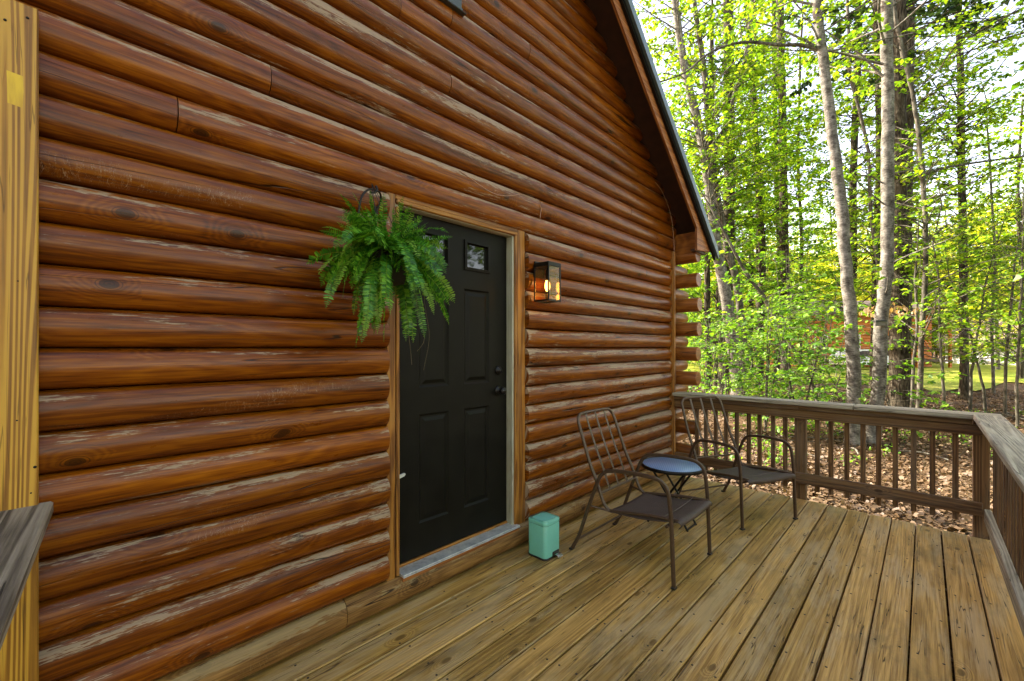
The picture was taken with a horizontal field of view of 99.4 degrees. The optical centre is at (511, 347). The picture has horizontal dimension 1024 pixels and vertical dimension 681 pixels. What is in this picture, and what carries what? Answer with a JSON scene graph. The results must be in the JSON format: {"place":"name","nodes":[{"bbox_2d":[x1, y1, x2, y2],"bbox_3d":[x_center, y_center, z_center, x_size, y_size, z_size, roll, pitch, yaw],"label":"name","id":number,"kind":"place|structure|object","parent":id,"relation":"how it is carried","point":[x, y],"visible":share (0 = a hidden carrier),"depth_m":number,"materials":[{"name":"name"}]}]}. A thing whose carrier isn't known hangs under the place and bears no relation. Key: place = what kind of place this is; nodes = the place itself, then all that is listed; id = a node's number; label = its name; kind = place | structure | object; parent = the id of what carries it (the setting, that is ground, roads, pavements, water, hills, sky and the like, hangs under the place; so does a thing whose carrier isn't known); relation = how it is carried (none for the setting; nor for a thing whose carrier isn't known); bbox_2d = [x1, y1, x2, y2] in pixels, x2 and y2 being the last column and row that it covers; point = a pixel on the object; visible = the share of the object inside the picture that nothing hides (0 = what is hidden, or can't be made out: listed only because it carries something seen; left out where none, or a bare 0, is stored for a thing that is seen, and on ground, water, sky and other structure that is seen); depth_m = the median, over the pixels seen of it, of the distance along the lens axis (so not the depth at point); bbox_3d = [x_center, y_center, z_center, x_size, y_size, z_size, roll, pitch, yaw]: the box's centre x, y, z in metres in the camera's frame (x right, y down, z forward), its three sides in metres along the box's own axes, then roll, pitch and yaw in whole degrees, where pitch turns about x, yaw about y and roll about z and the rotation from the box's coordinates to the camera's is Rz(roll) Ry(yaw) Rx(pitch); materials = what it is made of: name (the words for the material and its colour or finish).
{"place":"outdoors","nodes":[
{"label":"outdoors","id":0,"kind":"place"},
{"bbox_2d":[632,0,1023,294],"label":"sky","id":1,"kind":"structure","parent":0,"point":[1019,56],"materials":[{"name":"white"}]},
{"bbox_2d":[678,352,1023,680],"bbox_3d":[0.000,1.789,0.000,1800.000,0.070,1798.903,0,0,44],"label":"ground","id":2,"kind":"structure","parent":0,"point":[1011,385],"depth_m":8.01,"materials":[{"name":"brown soil"}]},
{"bbox_2d":[15,0,718,680],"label":"log cabin","id":3,"kind":"object","parent":2,"relation":"on","point":[255,454],"visible":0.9,"depth_m":2.07,"materials":[{"name":"wood"}]},
{"bbox_2d":[0,0,38,680],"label":"porch post","id":4,"kind":"object","parent":3,"relation":"attached to","point":[19,265],"visible":1,"depth_m":1.35,"materials":[{"name":"yellow wood"}]},
{"bbox_2d":[0,501,52,649],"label":"deck railing","id":5,"kind":"object","parent":4,"relation":"attached to","point":[22,531],"visible":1,"depth_m":1.08,"materials":[{"name":"brown wood"}]},
{"bbox_2d":[357,185,381,219],"bbox_3d":[-0.700,-0.727,2.168,0.053,0.183,0.248,0,0,1],"label":"hanger bracket","id":6,"kind":"object","parent":3,"relation":"attached to","point":[373,192],"visible":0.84,"depth_m":2.16,"materials":[{"name":"metal"}]},
{"bbox_2d":[306,183,454,365],"bbox_3d":[-0.568,-0.341,1.987,0.590,0.892,0.632,0,0,44],"label":"hanging fern","id":7,"kind":"object","parent":6,"relation":"hanging from","point":[377,261],"visible":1,"depth_m":1.90,"materials":[{"name":"green plant"}]},
{"bbox_2d":[440,0,466,16],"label":"window","id":8,"kind":"structure","parent":3,"relation":"in","point":[456,5],"depth_m":2.65,"materials":[{"name":"glass"}]},
{"bbox_2d":[400,210,506,563],"bbox_3d":[-0.336,0.223,2.775,0.085,2.032,0.916,0,0,44],"label":"door","id":9,"kind":"structure","parent":3,"relation":"in","point":[453,406],"depth_m":2.79,"materials":[{"name":"black paint"}]},
{"bbox_2d":[459,170,519,195],"bbox_3d":[-0.135,-1.061,2.884,0.006,0.070,0.559,0,0,44],"label":"loose wire","id":10,"kind":"object","parent":3,"relation":"attached to","point":[486,189],"visible":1,"depth_m":2.85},
{"bbox_2d":[533,261,560,302],"bbox_3d":[0.252,-0.485,3.184,0.160,0.302,0.146,0,0,44],"label":"wall lantern","id":11,"kind":"object","parent":3,"relation":"attached to","point":[539,268],"depth_m":3.17,"materials":[{"name":"black metal"}]},
{"bbox_2d":[655,182,674,251],"bbox_3d":[1.693,-1.422,4.796,0.007,0.676,0.487,0,0,44],"label":"thin cable","id":12,"kind":"object","parent":3,"relation":"attached to","point":[670,215],"visible":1,"depth_m":4.90,"materials":[{"name":"metal"}]},
{"bbox_2d":[239,474,1023,680],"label":"porch deck","id":13,"kind":"structure","parent":2,"relation":"on","point":[770,590],"depth_m":2.37,"materials":[{"name":"brown wood"}]},
{"bbox_2d":[528,511,562,560],"bbox_3d":[0.238,1.300,3.002,0.214,0.257,0.172,0,0,44],"label":"pedal bin","id":14,"kind":"object","parent":13,"relation":"on","point":[543,536],"visible":1,"depth_m":2.96,"materials":[{"name":"teal plastic"}]},
{"bbox_2d":[569,407,712,590],"bbox_3d":[0.902,0.951,3.041,0.784,0.968,0.630,0,0,44],"label":"patio chair","id":15,"kind":"object","parent":13,"relation":"on","point":[658,507],"visible":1,"depth_m":3.00,"materials":[{"name":"brown metal"}]},
{"bbox_2d":[641,457,705,531],"bbox_3d":[1.310,1.191,3.549,0.502,0.486,0.502,0,0,44],"label":"side table","id":16,"kind":"object","parent":13,"relation":"on","point":[671,466],"visible":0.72,"depth_m":3.48,"materials":[{"name":"blue metal"}]},
{"bbox_2d":[675,396,797,530],"bbox_3d":[1.957,0.951,3.856,0.630,0.968,0.784,0,0,-21],"label":"patio chair","id":17,"kind":"object","parent":13,"relation":"on","point":[742,473],"visible":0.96,"depth_m":3.78,"materials":[{"name":"brown metal"}]},
{"bbox_2d":[672,391,1001,571],"bbox_3d":[2.758,1.146,4.086,2.472,1.286,0.200,0,0,44],"label":"deck railing","id":18,"kind":"object","parent":13,"relation":"attached to","point":[931,421],"visible":0.81,"depth_m":3.79,"materials":[{"name":"brown wood"}]},
{"bbox_2d":[973,414,1023,636],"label":"deck railing","id":19,"kind":"object","parent":13,"relation":"attached to","point":[1004,520],"visible":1,"depth_m":2.49,"materials":[{"name":"brown wood"}]},
{"bbox_2d":[665,93,715,346],"bbox_3d":[7.245,-5.153,23.392,7.940,14.568,8.141,0,0,-3],"label":"woodland tree","id":20,"kind":"object","parent":2,"relation":"on","point":[691,271],"depth_m":23.04,"materials":[{"name":"green plant"}]},
{"bbox_2d":[677,261,715,366],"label":"woodland tree","id":21,"kind":"object","parent":2,"relation":"on","point":[697,291],"visible":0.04,"depth_m":26.99,"materials":[{"name":"green plant"}]},
{"bbox_2d":[645,0,783,390],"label":"maple tree","id":22,"kind":"object","parent":2,"relation":"on","point":[729,255],"visible":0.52,"depth_m":16.20,"materials":[{"name":"green plant"}]},
{"bbox_2d":[633,0,804,395],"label":"birch tree","id":23,"kind":"object","parent":2,"relation":"on","point":[724,288],"visible":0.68,"depth_m":15.72,"materials":[{"name":"green plant"}]},
{"bbox_2d":[663,0,783,386],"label":"young tree","id":24,"kind":"object","parent":2,"relation":"on","point":[738,247],"visible":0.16,"depth_m":18.65,"materials":[{"name":"green plant"}]},
{"bbox_2d":[687,312,771,393],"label":"beech bush","id":25,"kind":"object","parent":2,"relation":"on","point":[707,373],"visible":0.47,"depth_m":12.35,"materials":[{"name":"green plant"}]},
{"bbox_2d":[681,0,781,389],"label":"maple tree","id":26,"kind":"object","parent":2,"relation":"on","point":[706,288],"visible":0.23,"depth_m":16.96,"materials":[{"name":"green plant"}]},
{"bbox_2d":[642,0,827,390],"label":"maple tree","id":27,"kind":"object","parent":2,"relation":"on","point":[767,155],"visible":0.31,"depth_m":17.78,"materials":[{"name":"green plant"}]},
{"bbox_2d":[686,308,792,422],"bbox_3d":[4.749,0.450,9.900,3.072,2.783,2.665,0,0,10],"label":"beech bush","id":28,"kind":"object","parent":2,"relation":"on","point":[712,348],"visible":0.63,"depth_m":9.55,"materials":[{"name":"green plant"}]},
{"bbox_2d":[682,0,797,389],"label":"tree","id":29,"kind":"object","parent":2,"relation":"on","point":[732,102],"visible":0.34,"depth_m":17.12,"materials":[{"name":"plant"}]},
{"bbox_2d":[710,250,772,361],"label":"woodland tree","id":30,"kind":"object","parent":2,"relation":"on","point":[746,304],"visible":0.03,"depth_m":34.21,"materials":[{"name":"green plant"}]},
{"bbox_2d":[705,324,796,397],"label":"beech bush","id":31,"kind":"object","parent":2,"relation":"on","point":[736,345],"visible":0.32,"depth_m":12.80,"materials":[{"name":"green plant"}]},
{"bbox_2d":[696,165,826,400],"bbox_3d":[6.068,-1.162,10.857,2.906,6.033,2.864,0,0,44],"label":"leaning sapling","id":32,"kind":"object","parent":2,"relation":"on","point":[741,264],"visible":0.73,"depth_m":10.96,"materials":[{"name":"green plant"}]},
{"bbox_2d":[697,0,830,387],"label":"oak tree","id":33,"kind":"object","parent":2,"relation":"on","point":[761,267],"visible":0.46,"depth_m":19.48,"materials":[{"name":"green plant"}]},
{"bbox_2d":[713,1,817,379],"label":"young tree","id":34,"kind":"object","parent":2,"relation":"on","point":[793,223],"visible":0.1,"depth_m":22.39,"materials":[{"name":"green plant"}]},
{"bbox_2d":[699,280,843,431],"bbox_3d":[5.443,0.170,9.412,2.855,3.343,2.789,0,0,44],"label":"beech bush","id":35,"kind":"object","parent":2,"relation":"on","point":[785,311],"visible":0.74,"depth_m":9.16,"materials":[{"name":"green plant"}]},
{"bbox_2d":[746,250,810,359],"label":"woodland tree","id":36,"kind":"object","parent":2,"relation":"on","point":[776,280],"visible":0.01,"depth_m":44.21,"materials":[{"name":"green plant"}]},
{"bbox_2d":[721,1,842,380],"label":"oak tree","id":37,"kind":"object","parent":2,"relation":"on","point":[792,204],"visible":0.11,"depth_m":23.89,"materials":[{"name":"green plant"}]},
{"bbox_2d":[735,251,843,400],"bbox_3d":[8.541,-0.657,13.414,2.917,4.995,3.223,0,0,44],"label":"beech bush","id":38,"kind":"object","parent":2,"relation":"on","point":[783,288],"visible":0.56,"depth_m":13.30,"materials":[{"name":"green plant"}]},
{"bbox_2d":[716,0,864,383],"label":"oak tree","id":39,"kind":"object","parent":2,"relation":"on","point":[783,234],"visible":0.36,"depth_m":21.32,"materials":[{"name":"green plant"}]},
{"bbox_2d":[754,0,848,376],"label":"young tree","id":40,"kind":"object","parent":2,"relation":"on","point":[801,229],"visible":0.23,"depth_m":23.92,"materials":[{"name":"green plant"}]},
{"bbox_2d":[718,304,899,431],"bbox_3d":[5.754,0.493,8.790,2.786,2.697,2.595,0,0,6],"label":"beech bush","id":41,"kind":"object","parent":2,"relation":"on","point":[794,322],"visible":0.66,"depth_m":8.55,"materials":[{"name":"green plant"}]},
{"bbox_2d":[754,273,872,400],"bbox_3d":[9.782,-0.221,14.126,3.427,4.124,2.679,0,0,44],"label":"beech bush","id":42,"kind":"object","parent":2,"relation":"on","point":[841,303],"visible":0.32,"depth_m":13.88,"materials":[{"name":"green plant"}]},
{"bbox_2d":[684,0,963,446],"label":"birch tree","id":43,"kind":"object","parent":2,"relation":"on","point":[854,376],"visible":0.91,"depth_m":7.93,"materials":[{"name":"grey plant"}]},
{"bbox_2d":[659,0,865,85],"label":"bough","id":44,"kind":"object","parent":43,"relation":"attached to","point":[761,41],"visible":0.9,"depth_m":7.98,"materials":[{"name":"green plant"}]},
{"bbox_2d":[759,313,919,426],"bbox_3d":[7.213,0.560,9.858,2.964,2.564,2.880,0,0,44],"label":"beech bush","id":45,"kind":"object","parent":2,"relation":"on","point":[819,389],"visible":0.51,"depth_m":9.65,"materials":[{"name":"green plant"}]},
{"bbox_2d":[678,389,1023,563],"bbox_3d":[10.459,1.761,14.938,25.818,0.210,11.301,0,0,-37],"label":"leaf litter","id":46,"kind":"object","parent":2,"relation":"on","point":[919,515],"visible":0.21,"depth_m":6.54,"materials":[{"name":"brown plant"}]},
{"bbox_2d":[898,450,948,459],"bbox_3d":[6.593,1.714,7.014,0.050,0.074,0.662,0,0,-34],"label":"fallen stick","id":47,"kind":"object","parent":46,"relation":"on","point":[921,452],"visible":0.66,"depth_m":7.02,"materials":[{"name":"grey wood"}]},
{"bbox_2d":[700,407,1023,469],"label":"seedlings","id":48,"kind":"object","parent":2,"relation":"on","point":[780,448],"visible":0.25,"depth_m":7.62,"materials":[{"name":"green plant"}]},
{"bbox_2d":[754,0,970,446],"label":"birch tree","id":49,"kind":"object","parent":2,"relation":"on","point":[885,64],"visible":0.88,"depth_m":7.99,"materials":[{"name":"grey plant"}]},
{"bbox_2d":[872,320,886,325],"bbox_3d":[6.706,-0.450,7.930,0.200,0.105,0.100,0,0,0],"label":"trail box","id":50,"kind":"object","parent":49,"relation":"attached to","point":[879,322],"visible":1,"depth_m":7.90,"materials":[{"name":"metal"}]},
{"bbox_2d":[833,302,934,318],"bbox_3d":[7.046,-0.703,8.399,1.203,0.359,1.443,0,0,13],"label":"dry leaf spray","id":51,"kind":"object","parent":49,"relation":"attached to","point":[867,310],"visible":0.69,"depth_m":8.14,"materials":[{"name":"orange plant"}]},
{"bbox_2d":[770,0,957,388],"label":"maple tree","id":52,"kind":"object","parent":2,"relation":"on","point":[852,185],"visible":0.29,"depth_m":18.52,"materials":[{"name":"green plant"}]},
{"bbox_2d":[825,254,913,300],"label":"woodland tree","id":53,"kind":"object","parent":2,"relation":"on","point":[864,297],"visible":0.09,"depth_m":47.61,"materials":[{"name":"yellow plant"}]},
{"bbox_2d":[787,0,975,317],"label":"maple sapling","id":54,"kind":"object","parent":2,"relation":"on","point":[869,165],"visible":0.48,"depth_m":12.97,"materials":[{"name":"green plant"}]},
{"bbox_2d":[791,0,981,391],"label":"maple tree","id":55,"kind":"object","parent":2,"relation":"on","point":[873,7],"visible":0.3,"depth_m":17.00,"materials":[{"name":"green plant"}]},
{"bbox_2d":[813,352,966,442],"bbox_3d":[7.831,0.965,9.154,2.418,1.755,2.132,0,0,44],"label":"beech bush","id":56,"kind":"object","parent":2,"relation":"on","point":[936,400],"visible":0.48,"depth_m":8.74,"materials":[{"name":"green plant"}]},
{"bbox_2d":[858,255,932,342],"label":"woodland tree","id":57,"kind":"object","parent":2,"relation":"on","point":[871,285],"visible":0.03,"depth_m":52.10,"materials":[{"name":"green plant"}]},
{"bbox_2d":[782,0,1023,407],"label":"pine tree","id":58,"kind":"object","parent":2,"relation":"on","point":[950,7],"visible":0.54,"depth_m":12.04,"materials":[{"name":"brown plant"}]},
{"bbox_2d":[900,142,1023,185],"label":"bough","id":59,"kind":"object","parent":58,"relation":"attached to","point":[957,165],"visible":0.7,"depth_m":11.87,"materials":[{"name":"green plant"}]},
{"bbox_2d":[808,0,1019,348],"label":"pine tree","id":60,"kind":"object","parent":2,"relation":"on","point":[910,115],"visible":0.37,"depth_m":14.04,"materials":[{"name":"green plant"}]},
{"bbox_2d":[826,0,1023,407],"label":"maple sapling","id":61,"kind":"object","parent":2,"relation":"on","point":[924,309],"visible":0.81,"depth_m":10.83,"materials":[{"name":"green plant"}]},
{"bbox_2d":[915,2,1022,85],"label":"bough","id":62,"kind":"object","parent":61,"relation":"attached to","point":[977,28],"visible":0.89,"depth_m":9.99,"materials":[{"name":"green plant"}]},
{"bbox_2d":[922,12,1023,61],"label":"bough","id":63,"kind":"object","parent":61,"relation":"attached to","point":[1002,39],"visible":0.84,"depth_m":10.98,"materials":[{"name":"green plant"}]},
{"bbox_2d":[867,218,989,407],"bbox_3d":[9.981,-0.749,10.554,2.041,5.180,1.882,0,0,-3],"label":"maple sapling","id":64,"kind":"object","parent":2,"relation":"on","point":[917,333],"visible":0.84,"depth_m":10.66,"materials":[{"name":"green plant"}]},
{"bbox_2d":[861,0,1023,399],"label":"spruce tree","id":65,"kind":"object","parent":2,"relation":"on","point":[963,388],"visible":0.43,"depth_m":14.77,"materials":[{"name":"green plant"}]},
{"bbox_2d":[874,169,1023,409],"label":"maple sapling","id":66,"kind":"object","parent":2,"relation":"on","point":[940,360],"visible":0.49,"depth_m":11.47,"materials":[{"name":"green plant"}]},
{"bbox_2d":[876,193,1023,410],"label":"maple sapling","id":67,"kind":"object","parent":2,"relation":"on","point":[972,227],"visible":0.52,"depth_m":11.97,"materials":[{"name":"green plant"}]},
{"bbox_2d":[910,187,1023,411],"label":"maple sapling","id":68,"kind":"object","parent":2,"relation":"on","point":[980,311],"visible":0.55,"depth_m":11.59,"materials":[{"name":"green plant"}]},
{"bbox_2d":[930,169,1023,426],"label":"maple sapling","id":69,"kind":"object","parent":2,"relation":"on","point":[1018,343],"visible":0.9,"depth_m":10.00,"materials":[{"name":"green plant"}]},
{"bbox_2d":[946,151,1023,417],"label":"maple sapling","id":70,"kind":"object","parent":2,"relation":"on","point":[1012,291],"visible":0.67,"depth_m":10.81,"materials":[{"name":"green plant"}]},
{"bbox_2d":[951,77,1023,393],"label":"maple sapling","id":71,"kind":"object","parent":2,"relation":"on","point":[993,389],"visible":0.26,"depth_m":16.97,"materials":[{"name":"green plant"}]},
{"bbox_2d":[957,267,1018,315],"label":"woodland tree","id":72,"kind":"object","parent":2,"relation":"on","point":[1001,287],"visible":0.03,"depth_m":48.94,"materials":[{"name":"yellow plant"}]},
{"bbox_2d":[1006,61,1023,325],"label":"woodland tree","id":73,"kind":"object","parent":2,"relation":"on","point":[1020,275],"visible":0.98,"depth_m":9.75,"materials":[{"name":"green plant"}]},
{"bbox_2d":[684,358,1023,390],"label":"lawn","id":74,"kind":"structure","parent":0,"point":[951,383],"depth_m":28.25,"materials":[{"name":"green plant"}]},
{"bbox_2d":[679,264,713,346],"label":"woodland tree","id":75,"kind":"object","parent":74,"relation":"on","point":[699,296],"visible":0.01,"depth_m":34.40,"materials":[{"name":"green plant"}]},
{"bbox_2d":[680,174,742,357],"bbox_3d":[14.238,-5.545,31.804,6.449,15.195,6.707,0,0,25],"label":"woodland tree","id":76,"kind":"object","parent":74,"relation":"on","point":[711,279],"visible":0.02,"depth_m":32.46,"materials":[{"name":"green plant"}]},
{"bbox_2d":[686,211,748,366],"bbox_3d":[17.716,-5.712,38.989,7.970,15.653,8.225,0,0,-5],"label":"woodland tree","id":77,"kind":"object","parent":74,"relation":"on","point":[712,277],"visible":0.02,"depth_m":38.16,"materials":[{"name":"green plant"}]},
{"bbox_2d":[710,212,791,348],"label":"woodland tree","id":78,"kind":"object","parent":74,"relation":"on","point":[755,275],"depth_m":41.66,"materials":[{"name":"green plant"}]},
{"bbox_2d":[720,98,794,373],"bbox_3d":[14.818,-9.206,26.942,5.145,22.092,4.593,0,0,-19],"label":"young tree","id":79,"kind":"object","parent":74,"relation":"on","point":[751,329],"visible":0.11,"depth_m":26.87,"materials":[{"name":"green plant"}]},
{"bbox_2d":[742,234,806,366],"bbox_3d":[22.593,-4.196,38.603,6.360,12.490,6.563,0,0,18],"label":"woodland tree","id":80,"kind":"object","parent":74,"relation":"on","point":[773,244],"visible":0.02,"depth_m":38.09,"materials":[{"name":"green plant"}]},
{"bbox_2d":[767,198,821,278],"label":"woodland tree","id":81,"kind":"object","parent":74,"relation":"on","point":[818,213],"visible":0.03,"depth_m":66.09,"materials":[{"name":"green plant"}]},
{"bbox_2d":[775,216,836,300],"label":"woodland tree","id":82,"kind":"object","parent":74,"relation":"on","point":[821,238],"visible":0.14,"depth_m":55.93,"materials":[{"name":"green plant"}]},
{"bbox_2d":[794,249,837,299],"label":"woodland tree","id":83,"kind":"object","parent":74,"relation":"on","point":[821,258],"visible":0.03,"depth_m":62.50,"materials":[{"name":"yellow plant"}]},
{"bbox_2d":[793,191,866,300],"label":"woodland tree","id":84,"kind":"object","parent":74,"relation":"on","point":[830,220],"visible":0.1,"depth_m":64.04,"materials":[{"name":"green plant"}]},
{"bbox_2d":[804,251,872,300],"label":"woodland tree","id":85,"kind":"object","parent":74,"relation":"on","point":[824,263],"visible":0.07,"depth_m":51.79,"materials":[{"name":"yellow plant"}]},
{"bbox_2d":[810,248,870,299],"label":"woodland tree","id":86,"kind":"object","parent":74,"relation":"on","point":[836,276],"visible":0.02,"depth_m":59.99,"materials":[{"name":"green plant"}]},
{"bbox_2d":[814,218,871,293],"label":"woodland tree","id":87,"kind":"object","parent":74,"relation":"on","point":[836,235],"visible":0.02,"depth_m":69.09,"materials":[{"name":"green plant"}]},
{"bbox_2d":[817,235,871,300],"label":"woodland tree","id":88,"kind":"object","parent":74,"relation":"on","point":[857,251],"visible":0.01,"depth_m":65.11,"materials":[{"name":"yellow plant"}]},
{"bbox_2d":[764,301,952,367],"bbox_3d":[32.749,-1.461,43.000,13.200,6.500,9.800,0,0,0],"label":"log cabin","id":89,"kind":"object","parent":74,"relation":"on","point":[866,338],"visible":0.22,"depth_m":40.00,"materials":[{"name":"brown wood"}]},
{"bbox_2d":[829,349,888,368],"bbox_3d":[28.354,0.934,35.000,4.500,1.630,1.800,0,0,0],"label":"parked car","id":90,"kind":"object","parent":74,"relation":"on","point":[864,352],"visible":0.11,"depth_m":34.15,"materials":[{"name":"white paint"}]},
{"bbox_2d":[857,177,948,303],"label":"woodland tree","id":91,"kind":"object","parent":74,"relation":"on","point":[915,223],"visible":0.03,"depth_m":59.43,"materials":[{"name":"green plant"}]},
{"bbox_2d":[869,231,958,348],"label":"woodland tree","id":92,"kind":"object","parent":74,"relation":"on","point":[919,290],"visible":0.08,"depth_m":50.94,"materials":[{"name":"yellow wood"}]},
{"bbox_2d":[912,250,956,352],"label":"woodland tree","id":93,"kind":"object","parent":74,"relation":"on","point":[935,295],"visible":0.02,"depth_m":54.88,"materials":[{"name":"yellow plant"}]},
{"bbox_2d":[913,186,983,358],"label":"woodland tree","id":94,"kind":"object","parent":74,"relation":"on","point":[955,203],"visible":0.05,"depth_m":65.83,"materials":[{"name":"green plant"}]},
{"bbox_2d":[920,225,1006,346],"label":"woodland tree","id":95,"kind":"object","parent":74,"relation":"on","point":[952,269],"visible":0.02,"depth_m":59.30,"materials":[{"name":"green plant"}]},
{"bbox_2d":[928,221,1008,347],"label":"woodland tree","id":96,"kind":"object","parent":74,"relation":"on","point":[951,257],"visible":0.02,"depth_m":61.69,"materials":[{"name":"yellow plant"}]},
{"bbox_2d":[928,226,1017,352],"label":"woodland tree","id":97,"kind":"object","parent":74,"relation":"on","point":[958,275],"visible":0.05,"depth_m":53.66,"materials":[{"name":"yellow plant"}]},
{"bbox_2d":[932,201,1019,369],"bbox_3d":[38.450,-5.119,34.451,7.340,14.415,7.574,0,0,4],"label":"woodland tree","id":98,"kind":"object","parent":74,"relation":"on","point":[998,355],"visible":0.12,"depth_m":34.69,"materials":[{"name":"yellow plant"}]},
{"bbox_2d":[935,318,1018,364],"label":"garage","id":99,"kind":"structure","parent":74,"relation":"on","point":[954,359],"depth_m":46.78,"materials":[{"name":"orange"}]},
{"bbox_2d":[932,87,1023,378],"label":"woodland tree","id":100,"kind":"object","parent":74,"relation":"on","point":[1018,225],"visible":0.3,"depth_m":24.68,"materials":[{"name":"green plant"}]},
{"bbox_2d":[949,183,1015,315],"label":"woodland tree","id":101,"kind":"object","parent":74,"relation":"on","point":[985,215],"visible":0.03,"depth_m":63.16,"materials":[{"name":"green plant"}]},
{"bbox_2d":[975,186,1017,315],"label":"woodland tree","id":102,"kind":"object","parent":74,"relation":"on","point":[1004,205],"visible":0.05,"depth_m":54.20,"materials":[{"name":"green plant"}]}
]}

